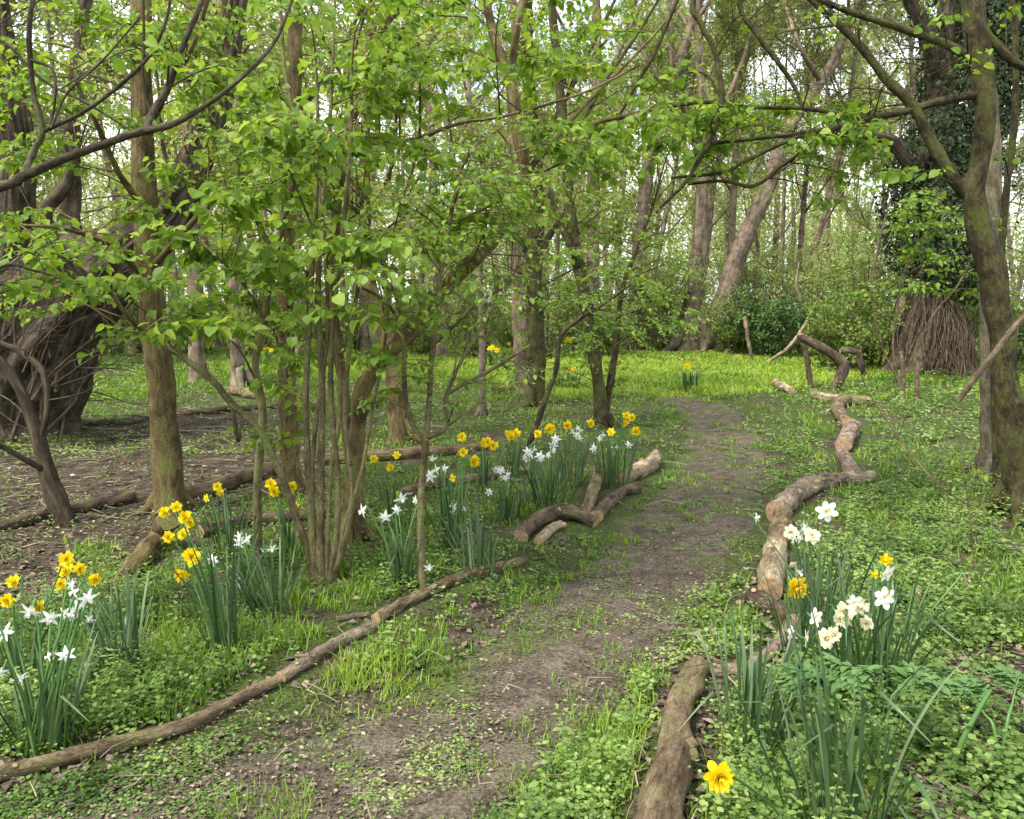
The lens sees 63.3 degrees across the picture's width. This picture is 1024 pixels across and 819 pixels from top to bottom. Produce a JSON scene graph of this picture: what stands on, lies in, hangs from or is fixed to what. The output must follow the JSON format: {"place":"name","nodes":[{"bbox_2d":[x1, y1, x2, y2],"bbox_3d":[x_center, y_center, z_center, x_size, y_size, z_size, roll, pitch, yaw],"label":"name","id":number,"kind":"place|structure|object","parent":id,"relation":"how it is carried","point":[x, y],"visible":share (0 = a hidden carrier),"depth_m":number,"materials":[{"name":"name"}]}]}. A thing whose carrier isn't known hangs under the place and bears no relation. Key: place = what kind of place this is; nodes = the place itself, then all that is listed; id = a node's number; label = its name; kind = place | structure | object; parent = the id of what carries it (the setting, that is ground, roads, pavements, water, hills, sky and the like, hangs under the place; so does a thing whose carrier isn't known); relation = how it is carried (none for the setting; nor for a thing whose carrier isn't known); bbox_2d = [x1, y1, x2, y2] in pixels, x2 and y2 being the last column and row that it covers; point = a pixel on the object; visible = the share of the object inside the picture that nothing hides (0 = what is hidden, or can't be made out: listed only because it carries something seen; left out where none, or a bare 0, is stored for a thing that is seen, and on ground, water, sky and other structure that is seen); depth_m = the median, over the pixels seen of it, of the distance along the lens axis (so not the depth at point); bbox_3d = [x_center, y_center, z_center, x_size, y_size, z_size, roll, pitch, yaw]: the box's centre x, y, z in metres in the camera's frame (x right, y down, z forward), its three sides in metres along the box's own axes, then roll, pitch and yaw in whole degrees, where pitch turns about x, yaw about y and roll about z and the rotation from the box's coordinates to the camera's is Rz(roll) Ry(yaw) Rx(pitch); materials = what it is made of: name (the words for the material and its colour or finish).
{"place":"outdoors","nodes":[
{"label":"outdoors","id":0,"kind":"place"},
{"bbox_2d":[38,376,779,818],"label":"path","id":1,"kind":"structure","parent":0,"point":[538,662],"depth_m":3.29,"materials":[{"name":"soil"}]},
{"bbox_2d":[0,302,1023,818],"bbox_3d":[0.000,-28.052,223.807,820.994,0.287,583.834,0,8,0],"label":"ground","id":2,"kind":"structure","parent":0,"point":[324,618],"depth_m":5.11,"materials":[{"name":"soil"}]},
{"bbox_2d":[0,551,74,690],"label":"daffodil clump","id":3,"kind":"object","parent":2,"relation":"on","point":[65,560],"visible":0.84,"depth_m":2.97,"materials":[{"name":"green plant"}]},
{"bbox_2d":[0,297,134,527],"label":"dead shrub","id":4,"kind":"object","parent":2,"relation":"on","point":[54,491],"visible":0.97,"depth_m":5.12,"materials":[{"name":"wood"}]},
{"bbox_2d":[0,488,136,531],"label":"log","id":5,"kind":"object","parent":2,"relation":"on","point":[126,497],"visible":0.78,"depth_m":5.49,"materials":[{"name":"brown wood"}]},
{"bbox_2d":[0,577,155,758],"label":"daffodil clump","id":6,"kind":"object","parent":2,"relation":"on","point":[55,715],"visible":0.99,"depth_m":2.60,"materials":[{"name":"green plant"}]},
{"bbox_2d":[18,562,160,674],"bbox_3d":[-1.594,0.794,3.160,0.531,0.455,0.465,5,9,33],"label":"daffodil clump","id":7,"kind":"object","parent":2,"relation":"on","point":[133,632],"visible":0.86,"depth_m":3.15,"materials":[{"name":"green plant"}]},
{"bbox_2d":[9,0,173,224],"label":"woodland tree","id":8,"kind":"object","parent":2,"relation":"on","point":[57,20],"visible":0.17,"depth_m":16.86,"materials":[{"name":"green plant"}]},
{"bbox_2d":[11,0,258,352],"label":"woodland tree","id":9,"kind":"object","parent":2,"relation":"on","point":[104,155],"visible":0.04,"depth_m":21.64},
{"bbox_2d":[0,675,281,781],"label":"log","id":10,"kind":"object","parent":2,"relation":"on","point":[72,754],"visible":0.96,"depth_m":2.66,"materials":[{"name":"brown wood"}]},
{"bbox_2d":[0,0,289,585],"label":"lime tree","id":11,"kind":"object","parent":2,"relation":"on","point":[166,459],"visible":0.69,"depth_m":4.97,"materials":[{"name":"green plant"}]},
{"bbox_2d":[0,0,293,321],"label":"lime tree","id":12,"kind":"object","parent":2,"relation":"on","point":[21,289],"visible":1,"depth_m":2.79,"materials":[{"name":"green plant"}]},
{"bbox_2d":[0,0,327,445],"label":"old willow","id":13,"kind":"object","parent":2,"relation":"on","point":[62,352],"visible":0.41,"depth_m":7.87,"materials":[{"name":"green plant"}]},
{"bbox_2d":[146,501,272,657],"bbox_3d":[-1.198,0.667,3.282,0.454,0.667,0.506,-6,9,-37],"label":"daffodil clump","id":14,"kind":"object","parent":2,"relation":"on","point":[191,556],"visible":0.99,"depth_m":3.26,"materials":[{"name":"green plant"}]},
{"bbox_2d":[80,0,341,382],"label":"willow tree","id":15,"kind":"object","parent":2,"relation":"on","point":[196,352],"visible":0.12,"depth_m":13.33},
{"bbox_2d":[148,462,281,499],"bbox_3d":[-2.123,0.536,6.145,0.280,0.152,1.144,5,9,34],"label":"log","id":16,"kind":"object","parent":2,"relation":"on","point":[234,479],"visible":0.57,"depth_m":6.09,"materials":[{"name":"brown wood"}]},
{"bbox_2d":[110,0,328,386],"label":"willow tree","id":17,"kind":"object","parent":2,"relation":"on","point":[241,377],"visible":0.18,"depth_m":12.77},
{"bbox_2d":[182,482,270,565],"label":"daffodil clump","id":18,"kind":"object","parent":2,"relation":"on","point":[229,532],"visible":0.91,"depth_m":4.35,"materials":[{"name":"green plant"}]},
{"bbox_2d":[16,0,459,581],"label":"hazel clump","id":19,"kind":"object","parent":2,"relation":"on","point":[358,248],"visible":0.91,"depth_m":3.80,"materials":[{"name":"green plant"}]},
{"bbox_2d":[138,0,369,562],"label":"sapling","id":20,"kind":"object","parent":2,"relation":"on","point":[276,261],"visible":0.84,"depth_m":3.96,"materials":[{"name":"green plant"}]},
{"bbox_2d":[196,529,316,620],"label":"daffodil clump","id":21,"kind":"object","parent":2,"relation":"on","point":[253,593],"visible":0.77,"depth_m":3.67,"materials":[{"name":"green plant"}]},
{"bbox_2d":[195,506,331,537],"bbox_3d":[-1.549,0.686,5.194,0.841,0.104,0.176,-5,9,-36],"label":"log","id":22,"kind":"object","parent":2,"relation":"on","point":[269,516],"visible":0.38,"depth_m":5.16,"materials":[{"name":"brown wood"}]},
{"bbox_2d":[262,478,306,557],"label":"daffodil clump","id":23,"kind":"object","parent":2,"relation":"on","point":[270,483],"visible":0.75,"depth_m":4.51,"materials":[{"name":"green plant"}]},
{"bbox_2d":[170,0,418,496],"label":"lime tree","id":24,"kind":"object","parent":2,"relation":"on","point":[286,361],"visible":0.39,"depth_m":5.41,"materials":[{"name":"green plant"}]},
{"bbox_2d":[158,0,432,354],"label":"woodland tree","id":25,"kind":"object","parent":2,"relation":"on","point":[309,83],"visible":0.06,"depth_m":17.55,"materials":[{"name":"green plant"}]},
{"bbox_2d":[276,621,377,682],"bbox_3d":[-0.734,0.957,3.332,0.070,0.062,0.557,4,9,29],"label":"log","id":26,"kind":"object","parent":2,"relation":"on","point":[305,661],"visible":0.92,"depth_m":3.27,"materials":[{"name":"brown wood"}]},
{"bbox_2d":[221,0,497,350],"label":"woodland tree","id":27,"kind":"object","parent":2,"relation":"on","point":[365,337],"visible":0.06,"depth_m":22.57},
{"bbox_2d":[245,0,538,444],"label":"willow tree","id":28,"kind":"object","parent":2,"relation":"on","point":[399,426],"visible":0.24,"depth_m":8.05,"materials":[{"name":"green plant"}]},
{"bbox_2d":[358,491,431,586],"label":"daffodil clump","id":29,"kind":"object","parent":2,"relation":"on","point":[397,557],"visible":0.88,"depth_m":4.10,"materials":[{"name":"green plant"}]},
{"bbox_2d":[325,443,488,464],"bbox_3d":[-0.907,0.384,7.484,1.668,0.153,0.173,-5,9,-34],"label":"log","id":30,"kind":"object","parent":2,"relation":"on","point":[409,452],"visible":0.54,"depth_m":7.40,"materials":[{"name":"brown wood"}]},
{"bbox_2d":[371,556,526,622],"bbox_3d":[-0.285,0.850,4.066,0.103,0.074,1.060,6,10,39],"label":"log","id":31,"kind":"object","parent":2,"relation":"on","point":[397,606],"visible":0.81,"depth_m":3.96,"materials":[{"name":"brown wood"}]},
{"bbox_2d":[414,432,489,551],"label":"daffodil clump","id":32,"kind":"object","parent":2,"relation":"on","point":[449,508],"visible":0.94,"depth_m":4.67,"materials":[{"name":"green plant"}]},
{"bbox_2d":[303,0,605,357],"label":"woodland tree","id":33,"kind":"object","parent":2,"relation":"on","point":[441,348],"visible":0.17,"depth_m":18.76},
{"bbox_2d":[396,243,526,357],"bbox_3d":[-0.893,-2.762,20.659,3.268,3.331,2.771,6,9,36],"label":"shrub","id":34,"kind":"object","parent":2,"relation":"on","point":[463,336],"visible":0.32,"depth_m":20.72,"materials":[{"name":"green plant"}]},
{"bbox_2d":[424,496,526,583],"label":"daffodil clump","id":35,"kind":"object","parent":2,"relation":"on","point":[481,553],"visible":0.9,"depth_m":4.18,"materials":[{"name":"green plant"}]},
{"bbox_2d":[385,0,586,415],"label":"young tree","id":36,"kind":"object","parent":2,"relation":"on","point":[482,410],"visible":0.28,"depth_m":9.64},
{"bbox_2d":[349,111,632,588],"bbox_3d":[-0.100,-0.230,3.884,1.377,2.329,1.567,0,8,0],"label":"sapling","id":37,"kind":"object","parent":2,"relation":"on","point":[494,178],"visible":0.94,"depth_m":3.75,"materials":[{"name":"green plant"}]},
{"bbox_2d":[485,462,530,524],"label":"daffodil clump","id":38,"kind":"object","parent":2,"relation":"on","point":[500,470],"visible":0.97,"depth_m":5.26,"materials":[{"name":"green plant"}]},
{"bbox_2d":[0,336,1023,818],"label":"ground cover","id":39,"kind":"object","parent":2,"relation":"on","point":[1008,800],"visible":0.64,"depth_m":3.02,"materials":[{"name":"green plant"}]},
{"bbox_2d":[0,378,1023,818],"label":"leaf litter","id":40,"kind":"object","parent":2,"relation":"on","point":[456,706],"visible":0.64,"depth_m":2.91,"materials":[{"name":"plant"}]},
{"bbox_2d":[320,0,704,545],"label":"curving tree","id":41,"kind":"object","parent":2,"relation":"on","point":[424,75],"visible":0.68,"depth_m":4.59,"materials":[{"name":"green plant"}]},
{"bbox_2d":[410,0,628,393],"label":"willow tree","id":42,"kind":"object","parent":2,"relation":"on","point":[519,325],"visible":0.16,"depth_m":12.02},
{"bbox_2d":[18,0,1023,323],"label":"wood","id":43,"kind":"object","parent":2,"relation":"on","point":[832,222],"visible":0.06,"depth_m":53.00,"materials":[{"name":"green plant"}]},
{"bbox_2d":[497,423,555,478],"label":"daffodil clump","id":44,"kind":"object","parent":2,"relation":"on","point":[548,428],"visible":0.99,"depth_m":6.60,"materials":[{"name":"green plant"}]},
{"bbox_2d":[401,0,665,407],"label":"lime tree","id":45,"kind":"object","parent":2,"relation":"on","point":[536,353],"visible":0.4,"depth_m":10.55,"materials":[{"name":"green plant"}]},
{"bbox_2d":[497,231,590,358],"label":"shrub","id":46,"kind":"object","parent":2,"relation":"on","point":[550,345],"visible":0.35,"depth_m":19.86,"materials":[{"name":"green plant"}]},
{"bbox_2d":[496,434,593,509],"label":"daffodil clump","id":47,"kind":"object","parent":2,"relation":"on","point":[551,481],"visible":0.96,"depth_m":5.58,"materials":[{"name":"green plant"}]},
{"bbox_2d":[513,503,599,541],"bbox_3d":[0.213,0.698,5.126,0.667,0.148,0.300,-6,10,-40],"label":"log","id":48,"kind":"object","parent":2,"relation":"on","point":[535,522],"visible":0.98,"depth_m":5.21,"materials":[{"name":"brown wood"}]},
{"bbox_2d":[545,418,598,487],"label":"daffodil clump","id":49,"kind":"object","parent":2,"relation":"on","point":[567,425],"visible":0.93,"depth_m":6.26,"materials":[{"name":"green plant"}]},
{"bbox_2d":[481,13,683,345],"bbox_3d":[1.694,-6.942,25.174,6.087,10.180,6.892,6,9,37],"label":"woodland tree","id":50,"kind":"object","parent":2,"relation":"on","point":[617,85],"visible":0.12,"depth_m":25.21,"materials":[{"name":"green plant"}]},
{"bbox_2d":[523,262,664,454],"bbox_3d":[0.777,-0.386,7.543,1.293,1.871,1.126,-3,8,-21],"label":"sapling","id":51,"kind":"object","parent":2,"relation":"on","point":[587,340],"visible":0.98,"depth_m":7.51,"materials":[{"name":"green plant"}]},
{"bbox_2d":[509,0,694,346],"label":"willow tree","id":52,"kind":"object","parent":2,"relation":"on","point":[596,81],"visible":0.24,"depth_m":22.08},
{"bbox_2d":[582,411,641,488],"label":"daffodil clump","id":53,"kind":"object","parent":2,"relation":"on","point":[611,474],"visible":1,"depth_m":6.24,"materials":[{"name":"green plant"}]},
{"bbox_2d":[570,275,653,355],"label":"shrub","id":54,"kind":"object","parent":2,"relation":"on","point":[605,340],"visible":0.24,"depth_m":20.80,"materials":[{"name":"green plant"}]},
{"bbox_2d":[591,481,642,522],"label":"log","id":55,"kind":"object","parent":2,"relation":"on","point":[606,504],"visible":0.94,"depth_m":5.71,"materials":[{"name":"brown wood"}]},
{"bbox_2d":[524,0,722,427],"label":"field maple","id":56,"kind":"object","parent":2,"relation":"on","point":[602,396],"visible":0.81,"depth_m":8.91,"materials":[{"name":"green plant"}]},
{"bbox_2d":[544,21,730,315],"bbox_3d":[4.617,-7.910,29.202,6.192,11.006,6.380,-3,8,-19],"label":"woodland tree","id":57,"kind":"object","parent":2,"relation":"on","point":[631,158],"visible":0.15,"depth_m":29.07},
{"bbox_2d":[600,240,693,351],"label":"shrub","id":58,"kind":"object","parent":2,"relation":"on","point":[659,276],"visible":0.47,"depth_m":22.49,"materials":[{"name":"green plant"}]},
{"bbox_2d":[591,0,729,326],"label":"whippy tree","id":59,"kind":"object","parent":2,"relation":"on","point":[638,18],"visible":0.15,"depth_m":36.21,"materials":[{"name":"green plant"}]},
{"bbox_2d":[617,251,715,347],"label":"shrub","id":60,"kind":"object","parent":2,"relation":"on","point":[683,290],"visible":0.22,"depth_m":23.39,"materials":[{"name":"green plant"}]},
{"bbox_2d":[633,655,709,818],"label":"log","id":61,"kind":"object","parent":2,"relation":"on","point":[665,786],"visible":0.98,"depth_m":2.41,"materials":[{"name":"brown wood"}]},
{"bbox_2d":[603,0,761,350],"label":"willow tree","id":62,"kind":"object","parent":2,"relation":"on","point":[644,192],"visible":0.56,"depth_m":22.80,"materials":[{"name":"plant"}]},
{"bbox_2d":[607,0,770,324],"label":"whippy tree","id":63,"kind":"object","parent":2,"relation":"on","point":[664,59],"visible":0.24,"depth_m":24.13,"materials":[{"name":"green plant"}]},
{"bbox_2d":[624,0,791,350],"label":"willow tree","id":64,"kind":"object","parent":2,"relation":"on","point":[700,232],"visible":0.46,"depth_m":22.85,"materials":[{"name":"plant"}]},
{"bbox_2d":[612,0,836,324],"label":"whippy tree","id":65,"kind":"object","parent":2,"relation":"on","point":[732,217],"visible":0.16,"depth_m":24.11,"materials":[{"name":"green plant"}]},
{"bbox_2d":[699,278,759,353],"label":"shrub","id":66,"kind":"object","parent":2,"relation":"on","point":[733,342],"visible":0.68,"depth_m":21.73,"materials":[{"name":"green plant"}]},
{"bbox_2d":[655,0,821,301],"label":"whippy tree","id":67,"kind":"object","parent":2,"relation":"on","point":[712,199],"visible":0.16,"depth_m":27.02,"materials":[{"name":"green plant"}]},
{"bbox_2d":[695,22,798,304],"bbox_3d":[10.548,-11.246,38.355,6.062,15.249,5.243,-3,8,-24],"label":"whippy tree","id":68,"kind":"object","parent":2,"relation":"on","point":[751,149],"visible":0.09,"depth_m":38.84,"materials":[{"name":"green plant"}]},
{"bbox_2d":[674,607,830,766],"bbox_3d":[0.725,0.839,2.593,0.489,0.504,0.552,2,8,17],"label":"daffodil clump","id":69,"kind":"object","parent":2,"relation":"on","point":[756,672],"visible":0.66,"depth_m":2.62,"materials":[{"name":"green plant"}]},
{"bbox_2d":[706,233,805,343],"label":"shrub","id":70,"kind":"object","parent":2,"relation":"on","point":[750,274],"visible":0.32,"depth_m":25.64,"materials":[{"name":"green plant"}]},
{"bbox_2d":[713,272,820,356],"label":"evergreen bush","id":71,"kind":"object","parent":2,"relation":"on","point":[766,330],"visible":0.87,"depth_m":20.70,"materials":[{"name":"green plant"}]},
{"bbox_2d":[757,537,787,599],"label":"log","id":72,"kind":"object","parent":2,"relation":"on","point":[768,559],"visible":0.76,"depth_m":4.06,"materials":[{"name":"brown wood"}]},
{"bbox_2d":[703,661,867,818],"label":"daffodil clump","id":73,"kind":"object","parent":2,"relation":"on","point":[718,777],"visible":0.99,"depth_m":2.04,"materials":[{"name":"green plant"}]},
{"bbox_2d":[716,3,862,292],"bbox_3d":[11.098,-10.917,32.971,7.140,15.969,4.655,7,10,43],"label":"whippy tree","id":74,"kind":"object","parent":2,"relation":"on","point":[783,231],"visible":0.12,"depth_m":33.41,"materials":[{"name":"green plant"}]},
{"bbox_2d":[698,0,902,350],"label":"willow tree","id":75,"kind":"object","parent":2,"relation":"on","point":[740,248],"visible":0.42,"depth_m":22.97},
{"bbox_2d":[749,245,875,350],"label":"shrub","id":76,"kind":"object","parent":2,"relation":"on","point":[809,292],"visible":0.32,"depth_m":22.61,"materials":[{"name":"green plant"}]},
{"bbox_2d":[750,501,881,625],"bbox_3d":[1.332,0.666,3.643,0.542,0.588,0.523,4,9,30],"label":"daffodil clump","id":77,"kind":"object","parent":2,"relation":"on","point":[826,511],"visible":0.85,"depth_m":3.61,"materials":[{"name":"green plant"}]},
{"bbox_2d":[758,544,876,663],"bbox_3d":[1.161,0.777,3.241,0.455,0.476,0.421,6,9,37],"label":"daffodil clump","id":78,"kind":"object","parent":2,"relation":"on","point":[795,589],"visible":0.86,"depth_m":3.21,"materials":[{"name":"green plant"}]},
{"bbox_2d":[618,0,1023,527],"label":"mossy tree","id":79,"kind":"object","parent":2,"relation":"on","point":[982,41],"visible":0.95,"depth_m":5.17,"materials":[{"name":"green plant"}]},
{"bbox_2d":[716,0,925,343],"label":"whippy tree","id":80,"kind":"object","parent":2,"relation":"on","point":[825,58],"visible":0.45,"depth_m":22.80,"materials":[{"name":"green plant"}]},
{"bbox_2d":[766,470,876,521],"bbox_3d":[2.190,0.575,5.984,0.304,0.161,1.662,7,10,42],"label":"log","id":81,"kind":"object","parent":2,"relation":"on","point":[793,495],"visible":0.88,"depth_m":5.98,"materials":[{"name":"brown wood"}]},
{"bbox_2d":[797,333,849,390],"bbox_3d":[4.687,-0.669,12.522,0.803,0.969,0.178,0,8,0],"label":"dead log","id":82,"kind":"object","parent":2,"relation":"on","point":[840,360],"visible":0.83,"depth_m":12.46,"materials":[{"name":"brown wood"}]},
{"bbox_2d":[760,0,903,312],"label":"whippy tree","id":83,"kind":"object","parent":2,"relation":"on","point":[803,199],"visible":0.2,"depth_m":28.36,"materials":[{"name":"green plant"}]},
{"bbox_2d":[717,603,977,818],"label":"daffodil clump","id":84,"kind":"object","parent":2,"relation":"on","point":[852,777],"visible":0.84,"depth_m":2.15,"materials":[{"name":"green plant"}]},
{"bbox_2d":[792,219,909,333],"bbox_3d":[9.759,-3.440,24.020,3.173,3.813,3.742,-1,8,-4],"label":"shrub","id":85,"kind":"object","parent":2,"relation":"on","point":[833,251],"visible":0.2,"depth_m":23.38,"materials":[{"name":"green plant"}]},
{"bbox_2d":[796,261,910,371],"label":"shrub","id":86,"kind":"object","parent":2,"relation":"on","point":[832,336],"visible":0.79,"depth_m":16.11,"materials":[{"name":"green plant"}]},
{"bbox_2d":[794,61,916,283],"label":"whippy tree","id":87,"kind":"object","parent":2,"relation":"on","point":[851,208],"visible":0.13,"depth_m":42.70,"materials":[{"name":"green plant"}]},
{"bbox_2d":[773,652,951,776],"bbox_3d":[1.020,0.895,2.439,0.509,0.424,0.293,-4,8,-28],"label":"cow parsley","id":88,"kind":"object","parent":2,"relation":"on","point":[842,675],"visible":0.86,"depth_m":2.38,"materials":[{"name":"green plant"}]},
{"bbox_2d":[807,0,923,286],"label":"whippy tree","id":89,"kind":"object","parent":2,"relation":"on","point":[862,214],"visible":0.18,"depth_m":35.19,"materials":[{"name":"green plant"}]},
{"bbox_2d":[758,542,976,705],"bbox_3d":[1.208,0.783,2.829,0.626,0.580,0.665,0,8,0],"label":"daffodil clump","id":90,"kind":"object","parent":2,"relation":"on","point":[846,613],"visible":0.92,"depth_m":2.84,"materials":[{"name":"green plant"}]},
{"bbox_2d":[831,219,913,366],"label":"shrub","id":91,"kind":"object","parent":2,"relation":"on","point":[873,355],"visible":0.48,"depth_m":16.62,"materials":[{"name":"green plant"}]},
{"bbox_2d":[834,2,934,277],"bbox_3d":[16.041,-10.532,34.043,5.956,14.984,5.152,3,8,24],"label":"whippy tree","id":92,"kind":"object","parent":2,"relation":"on","point":[899,128],"visible":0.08,"depth_m":33.91,"materials":[{"name":"green plant"}]},
{"bbox_2d":[786,0,1023,375],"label":"ivy tree","id":93,"kind":"object","parent":2,"relation":"on","point":[946,341],"visible":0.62,"depth_m":15.04,"materials":[{"name":"green plant"}]},
{"bbox_2d":[817,0,995,338],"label":"whippy tree","id":94,"kind":"object","parent":2,"relation":"on","point":[876,161],"visible":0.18,"depth_m":23.20,"materials":[{"name":"green plant"}]},
{"bbox_2d":[840,178,978,383],"bbox_3d":[6.479,-2.033,13.403,2.740,3.340,1.518,0,8,0],"label":"sapling","id":95,"kind":"object","parent":2,"relation":"on","point":[938,259],"visible":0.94,"depth_m":13.32,"materials":[{"name":"green plant"}]},
{"bbox_2d":[864,559,970,659],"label":"daffodil clump","id":96,"kind":"object","parent":2,"relation":"on","point":[914,593],"visible":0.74,"depth_m":3.30,"materials":[{"name":"green plant"}]},
{"bbox_2d":[927,454,997,588],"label":"bramble","id":97,"kind":"object","parent":2,"relation":"on","point":[963,475],"visible":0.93,"depth_m":4.04,"materials":[{"name":"green plant"}]},
{"bbox_2d":[938,661,1023,765],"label":"cow parsley","id":98,"kind":"object","parent":2,"relation":"on","point":[964,687],"visible":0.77,"depth_m":2.62,"materials":[{"name":"green plant"}]},
{"bbox_2d":[963,0,1001,474],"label":"grey tree","id":99,"kind":"object","parent":2,"relation":"on","point":[983,457],"visible":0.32,"depth_m":6.70,"materials":[{"name":"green plant"}]},
{"bbox_2d":[951,0,1020,487],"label":"tree","id":100,"kind":"object","parent":2,"relation":"on","point":[1011,160],"visible":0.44,"depth_m":5.79,"materials":[{"name":"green plant"}]},
{"bbox_2d":[0,336,1023,818],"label":"grass","id":101,"kind":"structure","parent":0,"point":[770,372],"depth_m":4.20,"materials":[{"name":"plant"}]},
{"bbox_2d":[10,0,1023,302],"label":"sky","id":102,"kind":"structure","parent":0,"point":[602,5],"materials":[{"name":"white"}]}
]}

